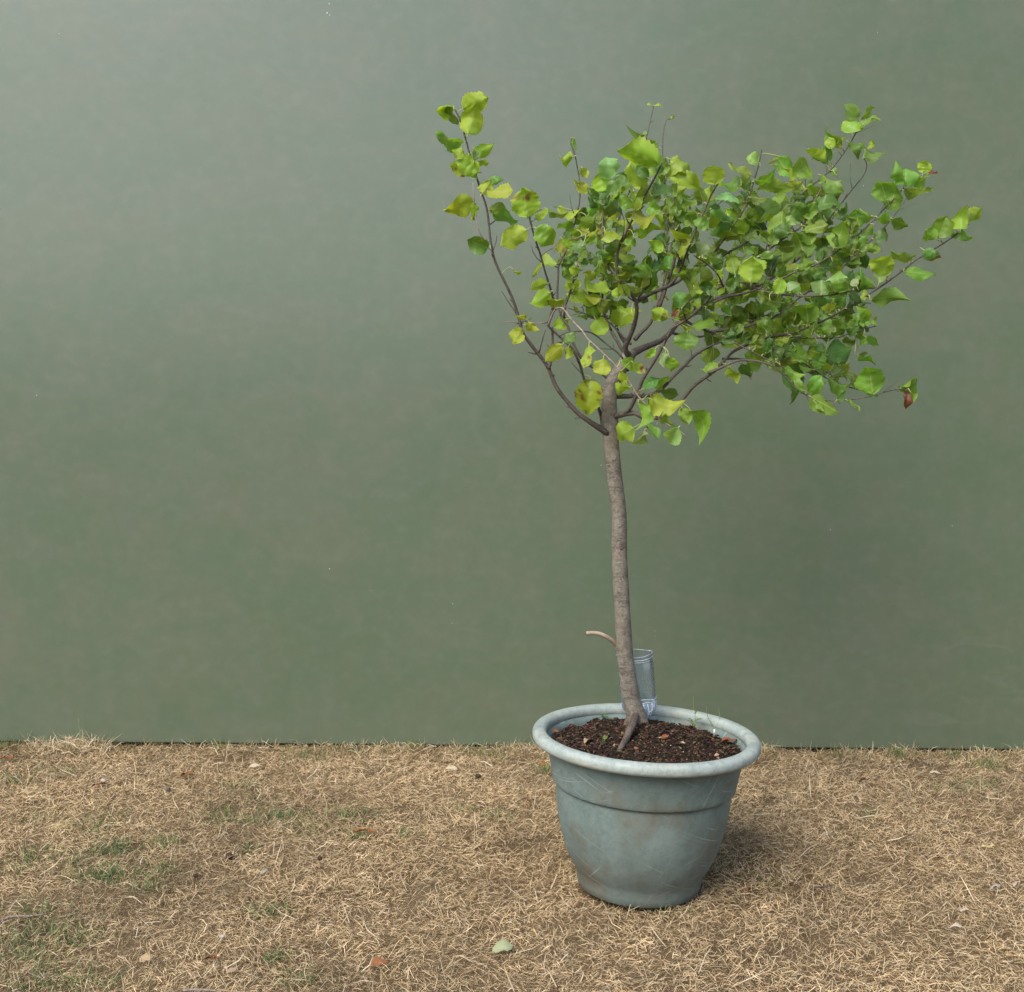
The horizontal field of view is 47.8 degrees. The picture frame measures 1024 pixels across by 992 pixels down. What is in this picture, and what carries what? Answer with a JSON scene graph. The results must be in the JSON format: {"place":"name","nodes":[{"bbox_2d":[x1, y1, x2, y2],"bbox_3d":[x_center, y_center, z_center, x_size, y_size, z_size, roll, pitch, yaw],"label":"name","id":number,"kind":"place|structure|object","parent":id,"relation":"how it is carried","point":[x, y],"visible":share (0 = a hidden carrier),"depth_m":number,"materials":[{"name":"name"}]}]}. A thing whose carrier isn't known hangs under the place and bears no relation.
{"place":"outdoors","nodes":[
{"label":"outdoors","id":0,"kind":"place"},
{"bbox_2d":[0,729,1023,991],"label":"ground","id":1,"kind":"structure","parent":0,"point":[518,881],"depth_m":2.56,"materials":[{"name":"beige plant"}]},
{"bbox_2d":[0,913,43,921],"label":"dry twig","id":2,"kind":"object","parent":1,"relation":"on","point":[11,917],"visible":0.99,"depth_m":2.38,"materials":[{"name":"beige wood"}]},
{"bbox_2d":[139,954,152,961],"bbox_3d":[-0.698,0.879,2.200,0.023,0.009,0.022,0,4,0],"label":"dead leaf","id":3,"kind":"object","parent":1,"relation":"on","point":[144,957],"visible":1,"depth_m":2.20,"materials":[{"name":"beige plant"}]},
{"bbox_2d":[183,988,217,991],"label":"dry twig","id":4,"kind":"object","parent":1,"relation":"on","point":[192,989],"visible":0.99,"depth_m":2.09,"materials":[{"name":"beige wood"}]},
{"bbox_2d":[202,955,218,960],"bbox_3d":[-0.575,0.879,2.203,0.031,0.010,0.014,0,4,0],"label":"dead leaf","id":5,"kind":"object","parent":1,"relation":"on","point":[213,956],"visible":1,"depth_m":2.20,"materials":[{"name":"brown plant"}]},
{"bbox_2d":[225,853,233,858],"bbox_3d":[-0.663,0.845,2.709,0.019,0.014,0.019,0,4,0],"label":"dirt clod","id":6,"kind":"object","parent":1,"relation":"on","point":[228,855],"visible":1,"depth_m":2.71,"materials":[{"name":"brown soil"}]},
{"bbox_2d":[227,967,237,973],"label":"dead leaf","id":7,"kind":"object","parent":1,"relation":"on","point":[230,969],"visible":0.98,"depth_m":2.16,"materials":[{"name":"beige plant"}]},
{"bbox_2d":[249,763,261,766],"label":"dead leaf","id":8,"kind":"object","parent":1,"relation":"on","point":[254,765],"visible":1,"depth_m":3.38,"materials":[{"name":"beige plant"}]},
{"bbox_2d":[260,867,267,873],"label":"dead leaf","id":9,"kind":"object","parent":1,"relation":"on","point":[263,870],"visible":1,"depth_m":2.62,"materials":[{"name":"beige plant"}]},
{"bbox_2d":[354,828,374,832],"bbox_3d":[-0.367,0.829,2.867,0.055,0.013,0.023,0,4,0],"label":"dead leaf","id":10,"kind":"object","parent":1,"relation":"on","point":[371,830],"visible":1,"depth_m":2.87,"materials":[{"name":"orange plant"}]},
{"bbox_2d":[369,957,389,965],"bbox_3d":[-0.251,0.881,2.188,0.042,0.014,0.015,-1,4,-13],"label":"dead leaf","id":11,"kind":"object","parent":1,"relation":"on","point":[376,961],"visible":0.96,"depth_m":2.19,"materials":[{"name":"brown plant"}]},
{"bbox_2d":[446,766,456,769],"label":"dead leaf","id":12,"kind":"object","parent":1,"relation":"on","point":[452,767],"visible":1,"depth_m":3.37,"materials":[{"name":"beige plant"}]},
{"bbox_2d":[492,940,513,952],"bbox_3d":[-0.016,0.877,2.249,0.048,0.018,0.023,-2,5,-25],"label":"dead leaf","id":13,"kind":"object","parent":1,"relation":"on","point":[501,945],"visible":1,"depth_m":2.25,"materials":[{"name":"green plant"}]},
{"bbox_2d":[0,0,1023,752],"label":"painted wall","id":14,"kind":"structure","parent":1,"relation":"on","point":[300,444],"depth_m":3.52,"materials":[{"name":"green paint"}]},
{"bbox_2d":[532,703,760,908],"bbox_3d":[0.294,0.689,2.563,0.500,0.358,0.499,0,4,0],"label":"plant pot","id":15,"kind":"object","parent":1,"relation":"on","point":[646,835],"visible":0.93,"depth_m":2.41,"materials":[{"name":"plastic"}]},
{"bbox_2d":[551,717,740,762],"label":"potting soil","id":16,"kind":"structure","parent":15,"relation":"in","point":[651,744],"depth_m":2.55,"materials":[{"name":"brown soil"}]},
{"bbox_2d":[616,649,656,718],"bbox_3d":[0.290,0.458,2.698,0.096,0.197,0.086,0,4,0],"label":"plastic bottle","id":17,"kind":"object","parent":16,"relation":"in","point":[653,708],"visible":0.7,"depth_m":2.71,"materials":[{"name":"clear plastic"}]},
{"bbox_2d":[688,711,700,727],"bbox_3d":[0.425,0.519,2.687,0.032,0.044,0.011,0,4,0],"label":"seedling","id":18,"kind":"object","parent":16,"relation":"on","point":[694,724],"visible":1,"depth_m":2.69,"materials":[{"name":"green plant"}]},
{"bbox_2d":[435,91,982,751],"bbox_3d":[0.390,-0.175,2.565,1.113,1.487,0.637,0,4,0],"label":"fruit tree","id":19,"kind":"object","parent":16,"relation":"on","point":[601,215],"visible":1,"depth_m":2.50,"materials":[{"name":"green plant"}]},
{"bbox_2d":[720,737,736,742],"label":"dead leaf","id":20,"kind":"object","parent":16,"relation":"on","point":[724,739],"visible":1,"depth_m":2.60,"materials":[{"name":"orange plant"}]},
{"bbox_2d":[811,884,834,889],"bbox_3d":[0.690,0.866,2.563,0.061,0.005,0.005,-2,5,-24],"label":"dry twig","id":21,"kind":"object","parent":1,"relation":"on","point":[822,886],"visible":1,"depth_m":2.56,"materials":[{"name":"brown wood"}]},
{"bbox_2d":[947,922,964,928],"bbox_3d":[0.906,0.877,2.358,0.040,0.013,0.011,0,4,0],"label":"dead leaf","id":22,"kind":"object","parent":1,"relation":"on","point":[956,924],"visible":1,"depth_m":2.36,"materials":[{"name":"beige plant"}]},
{"bbox_2d":[990,884,1000,889],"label":"dead leaf","id":23,"kind":"object","parent":1,"relation":"on","point":[996,885],"visible":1,"depth_m":2.56,"materials":[{"name":"beige plant"}]}
]}

